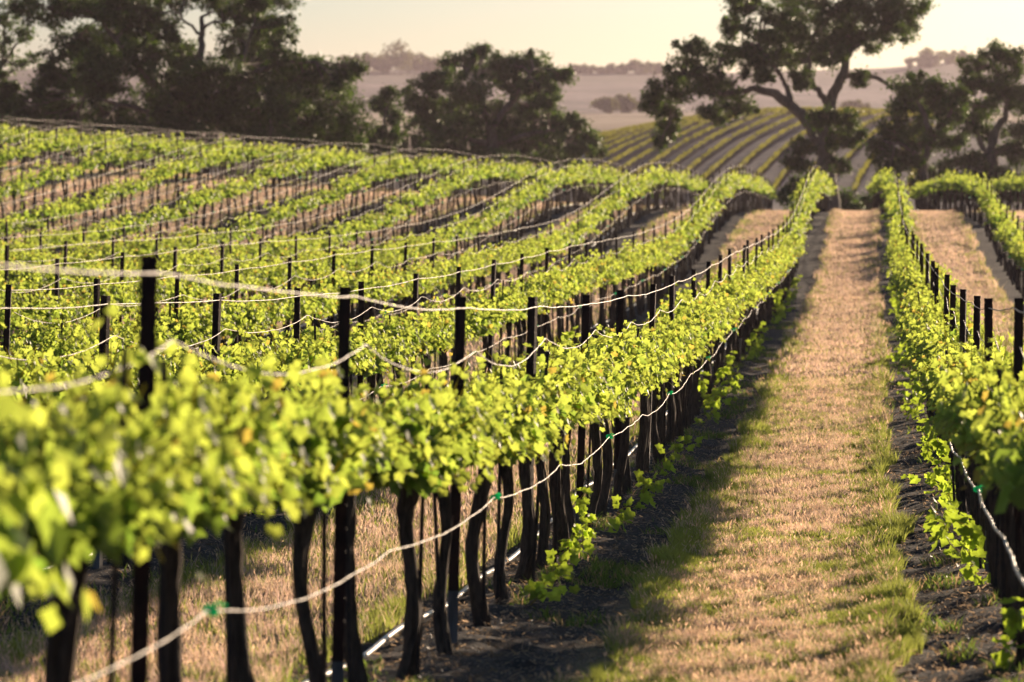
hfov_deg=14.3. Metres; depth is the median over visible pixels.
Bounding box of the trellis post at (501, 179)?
[500,153,501,201]
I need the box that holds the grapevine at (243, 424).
[44,338,312,681]
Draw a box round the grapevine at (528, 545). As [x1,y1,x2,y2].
[464,341,616,588]
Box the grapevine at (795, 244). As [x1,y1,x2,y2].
[767,233,800,300]
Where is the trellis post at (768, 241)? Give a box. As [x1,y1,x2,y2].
[768,232,769,251]
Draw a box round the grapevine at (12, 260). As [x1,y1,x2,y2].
[0,255,26,270]
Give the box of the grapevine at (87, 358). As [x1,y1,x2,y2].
[45,353,136,409]
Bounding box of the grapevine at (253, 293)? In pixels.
[242,239,266,299]
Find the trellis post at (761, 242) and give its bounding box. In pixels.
[760,234,762,254]
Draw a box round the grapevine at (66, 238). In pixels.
[34,224,76,255]
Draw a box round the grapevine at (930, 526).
[920,332,1023,555]
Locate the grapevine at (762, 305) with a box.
[737,246,785,333]
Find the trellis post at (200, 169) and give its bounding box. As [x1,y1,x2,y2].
[200,142,200,189]
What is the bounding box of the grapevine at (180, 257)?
[150,248,200,272]
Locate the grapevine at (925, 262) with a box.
[895,251,945,336]
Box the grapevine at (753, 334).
[727,266,765,351]
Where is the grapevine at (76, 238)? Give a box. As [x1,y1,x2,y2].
[55,226,89,254]
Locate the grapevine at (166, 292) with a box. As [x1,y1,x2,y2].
[128,274,184,356]
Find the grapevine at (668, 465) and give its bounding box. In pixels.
[644,326,683,475]
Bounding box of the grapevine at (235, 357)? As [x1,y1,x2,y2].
[160,322,279,397]
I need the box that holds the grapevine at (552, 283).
[507,266,566,356]
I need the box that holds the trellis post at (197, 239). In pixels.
[195,231,198,302]
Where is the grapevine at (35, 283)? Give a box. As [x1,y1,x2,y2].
[0,258,51,333]
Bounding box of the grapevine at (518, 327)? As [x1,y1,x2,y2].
[495,275,547,372]
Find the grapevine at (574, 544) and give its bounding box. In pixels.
[508,335,616,568]
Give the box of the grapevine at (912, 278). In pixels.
[885,269,953,367]
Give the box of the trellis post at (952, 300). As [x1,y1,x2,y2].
[949,285,955,333]
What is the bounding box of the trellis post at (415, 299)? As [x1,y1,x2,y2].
[410,273,418,383]
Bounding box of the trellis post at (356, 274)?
[356,230,357,315]
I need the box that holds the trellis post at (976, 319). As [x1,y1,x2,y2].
[969,296,980,520]
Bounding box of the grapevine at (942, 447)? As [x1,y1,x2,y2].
[924,324,1008,479]
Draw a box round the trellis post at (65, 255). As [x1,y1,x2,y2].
[62,241,67,297]
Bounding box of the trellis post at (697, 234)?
[696,196,698,259]
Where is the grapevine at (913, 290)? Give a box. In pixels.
[901,283,958,315]
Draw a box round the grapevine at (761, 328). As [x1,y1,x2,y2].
[726,253,767,337]
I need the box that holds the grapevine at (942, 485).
[924,339,981,513]
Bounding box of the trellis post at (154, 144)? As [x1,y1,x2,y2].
[154,130,155,181]
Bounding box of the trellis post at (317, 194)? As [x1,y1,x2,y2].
[317,174,318,230]
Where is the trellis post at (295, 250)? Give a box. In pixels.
[295,236,296,287]
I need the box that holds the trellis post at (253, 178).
[252,159,253,207]
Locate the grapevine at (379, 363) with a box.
[334,316,409,399]
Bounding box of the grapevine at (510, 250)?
[481,242,519,292]
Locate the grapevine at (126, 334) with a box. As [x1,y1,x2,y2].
[74,319,138,361]
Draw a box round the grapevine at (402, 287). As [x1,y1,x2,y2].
[385,264,419,325]
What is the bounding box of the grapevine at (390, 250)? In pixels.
[365,240,403,308]
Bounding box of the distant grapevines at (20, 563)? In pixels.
[0,121,1023,634]
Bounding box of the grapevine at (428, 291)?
[395,265,436,310]
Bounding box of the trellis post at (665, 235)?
[664,220,666,273]
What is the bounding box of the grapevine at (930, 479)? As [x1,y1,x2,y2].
[901,315,1008,493]
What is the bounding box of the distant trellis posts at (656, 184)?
[17,122,1002,211]
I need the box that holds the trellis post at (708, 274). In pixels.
[703,261,710,378]
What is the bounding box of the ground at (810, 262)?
[0,114,1023,681]
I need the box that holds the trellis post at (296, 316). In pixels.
[293,288,299,398]
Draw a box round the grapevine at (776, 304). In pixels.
[750,244,789,320]
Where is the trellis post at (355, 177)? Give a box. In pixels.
[354,159,355,215]
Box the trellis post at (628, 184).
[627,170,628,215]
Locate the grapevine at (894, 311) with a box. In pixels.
[886,255,911,324]
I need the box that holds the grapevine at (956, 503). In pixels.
[916,335,1012,539]
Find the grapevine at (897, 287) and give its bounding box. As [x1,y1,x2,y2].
[885,259,941,294]
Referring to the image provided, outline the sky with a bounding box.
[0,0,1023,72]
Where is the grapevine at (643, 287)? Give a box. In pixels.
[622,240,662,311]
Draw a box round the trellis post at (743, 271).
[739,245,745,351]
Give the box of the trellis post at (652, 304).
[649,284,655,467]
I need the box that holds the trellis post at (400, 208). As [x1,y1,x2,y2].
[399,185,401,236]
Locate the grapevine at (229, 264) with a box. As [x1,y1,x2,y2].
[208,249,238,273]
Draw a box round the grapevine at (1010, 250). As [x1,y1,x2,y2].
[1006,247,1023,297]
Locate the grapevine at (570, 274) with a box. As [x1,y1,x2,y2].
[528,258,586,357]
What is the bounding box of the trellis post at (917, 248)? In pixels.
[916,240,918,262]
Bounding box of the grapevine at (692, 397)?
[655,278,742,423]
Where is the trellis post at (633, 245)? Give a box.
[631,231,634,306]
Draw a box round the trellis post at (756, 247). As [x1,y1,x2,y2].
[755,238,757,316]
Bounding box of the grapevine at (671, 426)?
[629,308,709,444]
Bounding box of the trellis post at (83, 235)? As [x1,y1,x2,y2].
[82,229,84,292]
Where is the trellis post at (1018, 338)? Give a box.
[1013,298,1023,578]
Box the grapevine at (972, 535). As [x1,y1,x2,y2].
[918,336,1013,585]
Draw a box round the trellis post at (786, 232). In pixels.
[786,217,787,276]
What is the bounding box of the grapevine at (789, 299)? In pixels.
[764,241,798,305]
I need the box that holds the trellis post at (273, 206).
[273,192,274,239]
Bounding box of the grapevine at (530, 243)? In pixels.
[503,237,542,257]
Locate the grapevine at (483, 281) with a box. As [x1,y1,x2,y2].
[461,245,503,295]
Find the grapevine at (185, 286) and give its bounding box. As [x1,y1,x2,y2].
[159,267,207,350]
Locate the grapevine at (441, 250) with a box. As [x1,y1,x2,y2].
[430,235,452,289]
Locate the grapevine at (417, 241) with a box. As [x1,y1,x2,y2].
[387,231,424,300]
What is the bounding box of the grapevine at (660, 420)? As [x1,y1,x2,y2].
[623,322,700,457]
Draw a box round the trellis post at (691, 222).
[689,203,692,269]
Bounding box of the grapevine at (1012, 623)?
[940,367,1023,668]
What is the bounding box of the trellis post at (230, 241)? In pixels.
[229,228,231,302]
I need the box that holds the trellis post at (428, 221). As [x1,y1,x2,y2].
[426,218,429,291]
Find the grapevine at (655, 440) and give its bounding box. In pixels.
[645,316,710,462]
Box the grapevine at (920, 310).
[901,296,984,436]
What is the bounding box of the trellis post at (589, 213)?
[588,198,589,254]
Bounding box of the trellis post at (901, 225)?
[901,216,902,235]
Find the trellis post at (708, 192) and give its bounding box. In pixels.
[708,181,709,219]
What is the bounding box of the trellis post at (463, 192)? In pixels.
[463,158,464,212]
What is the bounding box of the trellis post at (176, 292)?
[172,271,179,358]
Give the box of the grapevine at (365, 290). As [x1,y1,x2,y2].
[312,266,379,302]
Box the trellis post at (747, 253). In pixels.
[746,240,748,339]
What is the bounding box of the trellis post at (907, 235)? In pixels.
[906,228,908,248]
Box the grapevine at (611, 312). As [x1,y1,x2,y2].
[597,252,634,328]
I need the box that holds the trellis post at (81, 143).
[80,124,81,174]
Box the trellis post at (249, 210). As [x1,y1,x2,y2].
[248,200,249,223]
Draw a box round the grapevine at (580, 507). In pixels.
[519,339,627,540]
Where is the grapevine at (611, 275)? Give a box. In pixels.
[578,253,626,337]
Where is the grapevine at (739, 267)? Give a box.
[732,251,780,337]
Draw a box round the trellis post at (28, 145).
[28,130,29,173]
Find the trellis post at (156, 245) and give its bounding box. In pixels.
[155,235,157,253]
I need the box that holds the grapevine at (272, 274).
[234,250,287,341]
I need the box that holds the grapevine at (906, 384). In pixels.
[897,286,958,393]
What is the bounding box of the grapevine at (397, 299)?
[381,271,421,322]
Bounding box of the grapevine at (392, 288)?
[355,260,401,324]
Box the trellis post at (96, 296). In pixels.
[93,278,99,332]
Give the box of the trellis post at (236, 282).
[233,264,238,348]
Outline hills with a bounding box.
[5,59,1023,117]
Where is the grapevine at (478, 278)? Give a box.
[454,247,498,293]
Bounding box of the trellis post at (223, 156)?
[222,138,223,180]
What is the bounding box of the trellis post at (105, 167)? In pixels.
[105,138,106,184]
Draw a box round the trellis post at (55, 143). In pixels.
[55,126,56,167]
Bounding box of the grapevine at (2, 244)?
[0,240,5,257]
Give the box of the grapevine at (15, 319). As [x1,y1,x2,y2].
[0,295,51,345]
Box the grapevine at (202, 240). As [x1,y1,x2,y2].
[169,223,210,251]
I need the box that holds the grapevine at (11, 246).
[0,240,19,258]
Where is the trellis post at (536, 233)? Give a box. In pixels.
[535,222,537,273]
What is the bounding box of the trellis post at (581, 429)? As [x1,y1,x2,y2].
[575,295,589,536]
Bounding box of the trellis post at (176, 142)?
[176,130,177,164]
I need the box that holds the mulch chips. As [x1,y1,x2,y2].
[0,356,1023,681]
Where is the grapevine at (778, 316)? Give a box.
[763,251,788,323]
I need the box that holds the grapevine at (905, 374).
[895,281,941,381]
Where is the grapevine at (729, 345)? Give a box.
[700,273,758,370]
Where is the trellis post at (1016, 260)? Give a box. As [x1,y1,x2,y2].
[1016,216,1018,279]
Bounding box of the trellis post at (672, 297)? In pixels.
[667,276,674,417]
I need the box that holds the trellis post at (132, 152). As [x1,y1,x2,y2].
[131,133,132,184]
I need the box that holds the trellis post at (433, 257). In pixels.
[430,238,434,306]
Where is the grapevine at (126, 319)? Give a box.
[83,299,172,347]
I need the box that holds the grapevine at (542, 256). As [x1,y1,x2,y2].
[513,241,549,276]
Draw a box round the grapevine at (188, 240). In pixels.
[171,232,200,250]
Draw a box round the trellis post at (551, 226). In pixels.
[550,218,551,236]
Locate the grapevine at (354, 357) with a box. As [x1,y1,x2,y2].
[272,314,384,405]
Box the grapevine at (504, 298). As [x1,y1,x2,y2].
[460,279,526,376]
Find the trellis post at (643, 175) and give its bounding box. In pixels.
[642,162,643,214]
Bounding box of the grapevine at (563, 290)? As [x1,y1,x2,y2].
[515,267,575,355]
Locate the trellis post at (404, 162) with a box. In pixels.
[404,148,405,193]
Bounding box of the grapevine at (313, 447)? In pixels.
[129,365,350,681]
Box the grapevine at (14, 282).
[0,273,28,345]
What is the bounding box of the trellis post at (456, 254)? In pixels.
[455,236,457,294]
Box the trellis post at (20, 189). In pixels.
[20,162,22,215]
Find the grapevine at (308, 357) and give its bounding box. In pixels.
[232,328,336,410]
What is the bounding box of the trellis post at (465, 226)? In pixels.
[464,206,466,255]
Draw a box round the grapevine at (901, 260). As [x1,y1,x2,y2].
[886,250,933,281]
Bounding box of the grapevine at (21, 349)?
[0,334,48,368]
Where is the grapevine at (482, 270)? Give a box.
[454,249,489,302]
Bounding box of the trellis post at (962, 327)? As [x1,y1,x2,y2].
[959,289,966,352]
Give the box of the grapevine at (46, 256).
[23,252,53,297]
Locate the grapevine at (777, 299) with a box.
[752,246,793,318]
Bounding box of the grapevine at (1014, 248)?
[1011,241,1023,257]
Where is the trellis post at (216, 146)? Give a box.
[216,131,216,176]
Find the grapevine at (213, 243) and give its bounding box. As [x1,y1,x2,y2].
[193,231,218,273]
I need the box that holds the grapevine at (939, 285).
[904,269,970,309]
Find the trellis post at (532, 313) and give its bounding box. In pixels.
[523,296,537,517]
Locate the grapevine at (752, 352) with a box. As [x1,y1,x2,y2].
[712,268,763,359]
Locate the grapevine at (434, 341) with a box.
[400,315,453,375]
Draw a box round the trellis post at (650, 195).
[648,161,650,211]
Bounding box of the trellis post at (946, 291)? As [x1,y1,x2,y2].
[943,274,949,324]
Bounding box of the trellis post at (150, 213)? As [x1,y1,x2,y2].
[149,194,151,240]
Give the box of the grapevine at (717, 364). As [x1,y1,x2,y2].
[697,289,746,389]
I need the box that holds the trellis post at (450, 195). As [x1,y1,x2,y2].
[450,163,451,219]
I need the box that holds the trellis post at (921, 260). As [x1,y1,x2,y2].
[920,248,923,277]
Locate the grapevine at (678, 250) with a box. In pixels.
[650,231,683,296]
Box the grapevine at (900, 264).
[883,248,940,330]
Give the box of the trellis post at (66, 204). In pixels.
[66,184,67,230]
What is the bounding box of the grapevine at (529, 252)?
[509,243,540,277]
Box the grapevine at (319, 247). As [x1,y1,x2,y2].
[302,233,323,286]
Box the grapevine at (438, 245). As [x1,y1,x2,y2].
[418,227,453,263]
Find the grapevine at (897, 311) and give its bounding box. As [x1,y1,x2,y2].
[884,244,923,317]
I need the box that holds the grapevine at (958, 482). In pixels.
[911,345,984,519]
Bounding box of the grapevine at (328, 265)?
[305,249,341,282]
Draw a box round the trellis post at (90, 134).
[89,122,90,156]
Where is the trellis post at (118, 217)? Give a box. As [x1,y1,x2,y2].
[117,203,119,246]
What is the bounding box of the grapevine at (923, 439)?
[906,318,959,451]
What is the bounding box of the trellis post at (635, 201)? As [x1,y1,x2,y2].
[635,166,637,220]
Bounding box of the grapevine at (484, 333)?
[469,296,509,377]
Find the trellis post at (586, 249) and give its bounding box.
[585,239,587,294]
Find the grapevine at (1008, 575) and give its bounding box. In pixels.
[925,357,1023,646]
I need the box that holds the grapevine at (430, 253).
[417,242,439,266]
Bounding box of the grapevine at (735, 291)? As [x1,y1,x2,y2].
[697,276,754,383]
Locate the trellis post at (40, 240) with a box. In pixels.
[39,232,41,254]
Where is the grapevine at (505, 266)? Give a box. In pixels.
[480,241,518,292]
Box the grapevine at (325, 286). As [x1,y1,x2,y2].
[291,271,340,332]
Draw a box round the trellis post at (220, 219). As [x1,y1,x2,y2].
[219,208,221,234]
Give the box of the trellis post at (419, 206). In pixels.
[419,177,420,236]
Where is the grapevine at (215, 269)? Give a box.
[198,248,233,304]
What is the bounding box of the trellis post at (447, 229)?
[446,212,447,258]
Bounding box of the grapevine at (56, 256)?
[29,244,71,300]
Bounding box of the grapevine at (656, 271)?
[653,242,675,292]
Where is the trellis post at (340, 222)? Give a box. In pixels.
[340,208,341,248]
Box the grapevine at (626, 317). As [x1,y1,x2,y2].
[605,249,641,322]
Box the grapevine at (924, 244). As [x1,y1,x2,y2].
[882,228,928,293]
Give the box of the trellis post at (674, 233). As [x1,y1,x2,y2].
[673,216,675,265]
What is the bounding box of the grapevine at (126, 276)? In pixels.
[105,262,135,321]
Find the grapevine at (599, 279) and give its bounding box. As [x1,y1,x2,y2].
[574,256,605,319]
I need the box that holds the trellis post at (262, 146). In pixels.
[261,135,262,168]
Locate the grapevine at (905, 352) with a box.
[890,265,949,364]
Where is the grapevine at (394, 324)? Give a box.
[364,302,439,388]
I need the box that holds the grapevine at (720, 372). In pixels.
[709,297,734,395]
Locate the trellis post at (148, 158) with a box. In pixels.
[148,126,149,170]
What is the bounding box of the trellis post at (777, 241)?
[777,225,778,291]
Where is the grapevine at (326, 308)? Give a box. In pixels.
[291,287,337,333]
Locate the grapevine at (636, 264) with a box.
[606,245,645,322]
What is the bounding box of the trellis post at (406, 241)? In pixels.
[405,222,408,301]
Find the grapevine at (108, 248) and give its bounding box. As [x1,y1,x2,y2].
[91,239,131,265]
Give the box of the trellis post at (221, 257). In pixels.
[220,242,224,343]
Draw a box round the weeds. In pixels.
[0,320,1023,681]
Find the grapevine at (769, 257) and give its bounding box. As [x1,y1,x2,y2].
[735,251,782,327]
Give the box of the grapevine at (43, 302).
[0,276,73,329]
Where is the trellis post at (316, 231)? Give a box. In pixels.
[315,214,317,253]
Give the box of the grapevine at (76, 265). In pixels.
[50,249,85,295]
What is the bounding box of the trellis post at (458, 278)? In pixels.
[452,266,460,383]
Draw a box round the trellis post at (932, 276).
[930,261,934,297]
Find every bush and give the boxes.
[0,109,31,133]
[775,174,805,209]
[839,186,864,210]
[855,189,872,210]
[932,176,1023,211]
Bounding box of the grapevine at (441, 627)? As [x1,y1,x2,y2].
[361,358,540,655]
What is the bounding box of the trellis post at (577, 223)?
[577,206,578,254]
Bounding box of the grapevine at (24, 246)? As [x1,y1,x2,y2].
[11,237,38,257]
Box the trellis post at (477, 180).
[476,155,477,202]
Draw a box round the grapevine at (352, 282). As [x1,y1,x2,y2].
[306,270,366,339]
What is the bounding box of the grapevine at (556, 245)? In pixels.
[528,236,562,271]
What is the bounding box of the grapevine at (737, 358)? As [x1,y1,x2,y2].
[723,264,763,363]
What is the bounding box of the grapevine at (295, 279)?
[274,257,305,331]
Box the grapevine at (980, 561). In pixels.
[931,362,985,568]
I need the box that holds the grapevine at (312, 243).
[287,235,320,289]
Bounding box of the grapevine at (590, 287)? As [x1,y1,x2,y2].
[553,261,596,343]
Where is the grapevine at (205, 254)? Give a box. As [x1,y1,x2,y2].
[171,246,216,308]
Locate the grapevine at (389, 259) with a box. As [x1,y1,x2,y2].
[370,241,401,310]
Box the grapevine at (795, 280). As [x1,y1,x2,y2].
[771,230,808,297]
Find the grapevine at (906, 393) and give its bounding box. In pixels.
[894,290,943,400]
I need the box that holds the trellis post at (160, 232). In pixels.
[159,219,161,246]
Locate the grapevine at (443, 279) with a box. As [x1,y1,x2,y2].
[417,260,450,308]
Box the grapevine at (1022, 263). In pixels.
[1016,250,1023,267]
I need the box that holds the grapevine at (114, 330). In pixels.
[54,309,120,365]
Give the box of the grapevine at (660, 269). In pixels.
[646,239,679,299]
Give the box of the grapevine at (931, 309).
[898,297,983,327]
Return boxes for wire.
[0,165,772,308]
[0,165,815,310]
[0,171,773,360]
[1,137,371,203]
[1,158,326,207]
[1,158,641,269]
[1,171,821,392]
[2,149,514,237]
[2,155,483,250]
[2,165,637,292]
[3,137,273,179]
[3,143,353,212]
[4,131,305,170]
[5,165,408,241]
[6,125,244,144]
[10,155,563,249]
[11,143,434,223]
[12,162,712,290]
[14,170,692,322]
[17,160,535,261]
[18,148,401,235]
[81,195,831,681]
[142,170,472,239]
[227,185,651,305]
[244,175,516,245]
[323,188,700,329]
[348,182,588,249]
[360,192,769,399]
[872,192,1023,585]
[876,166,1023,312]
[892,175,1023,365]
[920,166,1017,218]
[927,192,1023,269]
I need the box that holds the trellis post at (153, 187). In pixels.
[152,155,154,212]
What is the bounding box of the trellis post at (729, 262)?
[728,248,731,280]
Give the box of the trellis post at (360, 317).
[357,281,363,400]
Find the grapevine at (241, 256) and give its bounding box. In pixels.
[210,246,250,266]
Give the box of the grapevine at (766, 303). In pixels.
[765,257,785,323]
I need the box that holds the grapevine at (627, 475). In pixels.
[577,321,670,494]
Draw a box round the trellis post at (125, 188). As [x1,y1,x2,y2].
[124,165,126,217]
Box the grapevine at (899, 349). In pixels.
[893,260,951,353]
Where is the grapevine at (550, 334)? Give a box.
[523,273,576,358]
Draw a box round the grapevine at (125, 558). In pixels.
[48,333,201,567]
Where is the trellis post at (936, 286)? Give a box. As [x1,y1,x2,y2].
[934,268,938,414]
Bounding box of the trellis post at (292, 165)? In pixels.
[292,147,293,184]
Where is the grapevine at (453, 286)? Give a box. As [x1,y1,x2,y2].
[430,258,474,305]
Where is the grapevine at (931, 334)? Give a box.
[900,307,1003,472]
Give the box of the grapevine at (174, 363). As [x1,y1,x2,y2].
[113,325,219,550]
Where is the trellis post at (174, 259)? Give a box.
[173,247,176,285]
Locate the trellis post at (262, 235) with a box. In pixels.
[262,224,263,261]
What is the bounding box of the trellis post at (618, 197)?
[618,176,619,234]
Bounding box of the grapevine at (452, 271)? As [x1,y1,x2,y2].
[434,256,467,301]
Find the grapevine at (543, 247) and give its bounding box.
[528,236,552,275]
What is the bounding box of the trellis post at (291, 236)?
[290,220,292,259]
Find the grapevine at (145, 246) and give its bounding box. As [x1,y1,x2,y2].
[117,233,154,261]
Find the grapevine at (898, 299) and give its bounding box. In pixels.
[880,237,924,308]
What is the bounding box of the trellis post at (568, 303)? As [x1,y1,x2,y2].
[565,243,571,338]
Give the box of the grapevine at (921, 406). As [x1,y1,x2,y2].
[910,291,973,412]
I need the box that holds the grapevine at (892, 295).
[890,242,929,308]
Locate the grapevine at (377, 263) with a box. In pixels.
[352,245,387,273]
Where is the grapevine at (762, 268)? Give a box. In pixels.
[727,255,781,344]
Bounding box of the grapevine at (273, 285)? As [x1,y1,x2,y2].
[257,256,292,330]
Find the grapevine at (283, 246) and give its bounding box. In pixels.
[256,235,299,295]
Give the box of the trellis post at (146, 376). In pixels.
[129,254,158,681]
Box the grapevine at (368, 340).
[301,318,392,394]
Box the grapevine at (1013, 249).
[1005,236,1022,295]
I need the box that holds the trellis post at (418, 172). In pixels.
[418,147,418,195]
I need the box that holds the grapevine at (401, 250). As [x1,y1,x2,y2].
[380,240,413,304]
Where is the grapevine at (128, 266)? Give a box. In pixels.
[116,256,163,307]
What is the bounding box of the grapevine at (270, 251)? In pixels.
[246,234,280,260]
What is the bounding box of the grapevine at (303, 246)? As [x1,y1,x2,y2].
[274,232,311,251]
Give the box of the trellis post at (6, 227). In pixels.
[5,221,7,243]
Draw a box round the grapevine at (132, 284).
[113,276,168,320]
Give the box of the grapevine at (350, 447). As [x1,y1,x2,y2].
[219,355,402,681]
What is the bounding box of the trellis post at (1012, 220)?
[1010,210,1013,279]
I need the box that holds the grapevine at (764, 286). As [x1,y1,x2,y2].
[737,268,773,347]
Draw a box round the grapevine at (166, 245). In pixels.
[149,234,175,254]
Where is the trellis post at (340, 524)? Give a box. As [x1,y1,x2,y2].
[331,286,351,681]
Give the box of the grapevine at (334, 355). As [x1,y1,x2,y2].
[260,333,335,397]
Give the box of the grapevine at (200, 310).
[157,288,231,350]
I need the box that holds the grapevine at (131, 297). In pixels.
[105,281,139,322]
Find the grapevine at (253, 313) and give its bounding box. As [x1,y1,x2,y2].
[221,294,274,342]
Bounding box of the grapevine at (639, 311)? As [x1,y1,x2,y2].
[627,244,657,314]
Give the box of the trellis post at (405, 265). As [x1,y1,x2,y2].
[402,242,406,318]
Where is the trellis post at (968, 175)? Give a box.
[968,165,969,208]
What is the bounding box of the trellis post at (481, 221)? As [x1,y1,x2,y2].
[480,198,482,250]
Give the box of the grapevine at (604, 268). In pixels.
[565,248,615,339]
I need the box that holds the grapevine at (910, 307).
[895,291,958,335]
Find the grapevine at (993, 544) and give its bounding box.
[929,348,1009,597]
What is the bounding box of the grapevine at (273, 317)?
[221,286,287,400]
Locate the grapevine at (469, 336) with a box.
[422,307,481,390]
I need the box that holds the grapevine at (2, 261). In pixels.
[0,250,15,278]
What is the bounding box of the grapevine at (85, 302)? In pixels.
[53,278,119,329]
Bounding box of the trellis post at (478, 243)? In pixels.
[477,232,479,290]
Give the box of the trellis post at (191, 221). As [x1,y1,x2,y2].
[190,214,192,252]
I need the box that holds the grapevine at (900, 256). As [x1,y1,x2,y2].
[888,249,925,267]
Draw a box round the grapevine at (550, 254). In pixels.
[543,236,567,269]
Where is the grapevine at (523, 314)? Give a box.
[479,287,542,367]
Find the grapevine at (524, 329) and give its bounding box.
[500,279,551,349]
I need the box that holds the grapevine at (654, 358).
[602,328,679,508]
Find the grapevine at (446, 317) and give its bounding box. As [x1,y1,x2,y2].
[400,302,454,378]
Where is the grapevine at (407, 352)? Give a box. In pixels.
[351,320,428,412]
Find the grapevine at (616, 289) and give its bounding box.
[610,254,631,322]
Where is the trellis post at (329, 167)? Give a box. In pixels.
[328,141,330,190]
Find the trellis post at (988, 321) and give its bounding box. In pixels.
[984,298,992,572]
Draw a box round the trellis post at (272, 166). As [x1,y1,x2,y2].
[272,152,273,186]
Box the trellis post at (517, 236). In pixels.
[516,226,518,268]
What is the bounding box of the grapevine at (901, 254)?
[891,249,932,271]
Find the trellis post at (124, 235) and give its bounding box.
[123,224,124,246]
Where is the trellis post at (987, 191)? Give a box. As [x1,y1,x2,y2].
[986,175,988,227]
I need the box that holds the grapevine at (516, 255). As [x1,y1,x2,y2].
[490,242,531,289]
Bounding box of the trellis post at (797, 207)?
[796,198,797,216]
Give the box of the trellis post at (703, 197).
[703,188,704,206]
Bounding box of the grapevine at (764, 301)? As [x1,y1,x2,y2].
[757,265,779,327]
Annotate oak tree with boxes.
[0,0,45,76]
[0,70,26,150]
[5,0,383,162]
[362,84,410,188]
[391,40,609,195]
[637,0,939,211]
[861,66,972,210]
[902,37,1023,198]
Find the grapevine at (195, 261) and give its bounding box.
[171,251,204,306]
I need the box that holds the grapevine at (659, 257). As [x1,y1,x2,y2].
[630,237,665,309]
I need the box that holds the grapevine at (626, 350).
[547,328,665,516]
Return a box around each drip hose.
[47,214,721,570]
[196,203,592,348]
[303,308,757,681]
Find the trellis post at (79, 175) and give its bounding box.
[77,144,80,200]
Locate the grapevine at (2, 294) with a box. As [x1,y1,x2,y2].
[0,280,12,303]
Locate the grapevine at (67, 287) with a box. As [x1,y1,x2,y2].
[34,264,84,328]
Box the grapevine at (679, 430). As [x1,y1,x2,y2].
[647,293,717,437]
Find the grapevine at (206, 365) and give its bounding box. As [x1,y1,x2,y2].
[164,340,228,402]
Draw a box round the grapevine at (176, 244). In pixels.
[154,229,189,253]
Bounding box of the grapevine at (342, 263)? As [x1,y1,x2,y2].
[320,254,356,324]
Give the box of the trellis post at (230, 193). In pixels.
[228,167,231,226]
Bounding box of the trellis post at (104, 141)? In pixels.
[104,124,105,173]
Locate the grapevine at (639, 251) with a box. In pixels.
[610,239,650,317]
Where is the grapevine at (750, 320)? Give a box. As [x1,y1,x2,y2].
[736,270,774,357]
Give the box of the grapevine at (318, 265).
[286,247,331,289]
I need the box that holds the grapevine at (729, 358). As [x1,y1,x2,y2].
[695,272,749,378]
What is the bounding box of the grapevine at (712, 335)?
[661,289,728,429]
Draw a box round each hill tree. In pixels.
[336,55,355,69]
[351,52,375,71]
[365,53,394,72]
[373,53,396,72]
[377,38,415,73]
[396,51,428,72]
[403,54,434,72]
[421,56,440,71]
[568,63,590,73]
[581,63,598,73]
[589,96,619,112]
[598,66,602,72]
[602,63,620,73]
[611,63,628,73]
[614,93,638,112]
[626,59,647,73]
[641,61,654,73]
[651,61,664,74]
[840,99,870,107]
[904,56,929,67]
[917,46,957,68]
[936,50,957,63]
[949,50,972,62]
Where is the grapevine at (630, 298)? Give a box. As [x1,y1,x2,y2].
[612,243,653,319]
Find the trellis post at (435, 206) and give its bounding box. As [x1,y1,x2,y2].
[434,169,435,227]
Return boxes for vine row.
[585,115,700,160]
[587,116,727,167]
[588,107,776,196]
[595,112,732,169]
[599,121,653,137]
[600,125,638,138]
[601,116,693,145]
[604,119,665,139]
[607,107,791,192]
[637,106,806,198]
[662,106,821,195]
[693,107,852,194]
[718,107,872,186]
[752,108,886,179]
[772,109,911,190]
[809,110,910,172]
[836,113,933,176]
[851,115,931,196]
[907,152,922,197]
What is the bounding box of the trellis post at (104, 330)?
[92,295,110,568]
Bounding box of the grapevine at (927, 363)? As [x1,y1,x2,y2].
[922,343,972,500]
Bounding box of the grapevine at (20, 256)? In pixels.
[0,248,52,298]
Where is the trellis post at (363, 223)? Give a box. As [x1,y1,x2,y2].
[363,201,365,251]
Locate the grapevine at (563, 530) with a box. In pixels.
[497,334,625,558]
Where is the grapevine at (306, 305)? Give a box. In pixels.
[265,282,330,337]
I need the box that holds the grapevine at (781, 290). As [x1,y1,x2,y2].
[769,259,788,313]
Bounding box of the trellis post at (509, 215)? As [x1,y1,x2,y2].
[508,182,510,241]
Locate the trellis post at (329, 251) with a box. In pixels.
[327,233,330,324]
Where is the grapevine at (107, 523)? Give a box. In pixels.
[0,303,299,681]
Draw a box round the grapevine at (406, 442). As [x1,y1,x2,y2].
[263,351,448,681]
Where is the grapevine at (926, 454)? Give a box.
[894,314,971,462]
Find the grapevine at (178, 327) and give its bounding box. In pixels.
[125,313,186,357]
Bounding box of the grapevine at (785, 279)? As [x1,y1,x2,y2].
[775,239,804,287]
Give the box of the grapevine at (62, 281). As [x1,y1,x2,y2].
[14,249,78,298]
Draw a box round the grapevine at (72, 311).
[41,290,86,333]
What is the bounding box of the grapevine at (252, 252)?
[220,240,258,303]
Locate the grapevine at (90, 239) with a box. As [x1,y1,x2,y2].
[64,227,104,247]
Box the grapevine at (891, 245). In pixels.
[886,240,904,256]
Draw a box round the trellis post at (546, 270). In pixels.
[544,248,548,345]
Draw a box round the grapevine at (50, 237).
[21,223,65,248]
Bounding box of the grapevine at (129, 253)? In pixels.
[114,244,139,266]
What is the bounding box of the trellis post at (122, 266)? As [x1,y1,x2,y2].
[119,252,124,321]
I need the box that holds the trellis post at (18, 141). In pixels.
[18,117,19,166]
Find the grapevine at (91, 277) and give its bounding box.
[67,260,119,328]
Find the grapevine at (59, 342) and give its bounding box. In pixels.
[0,296,98,367]

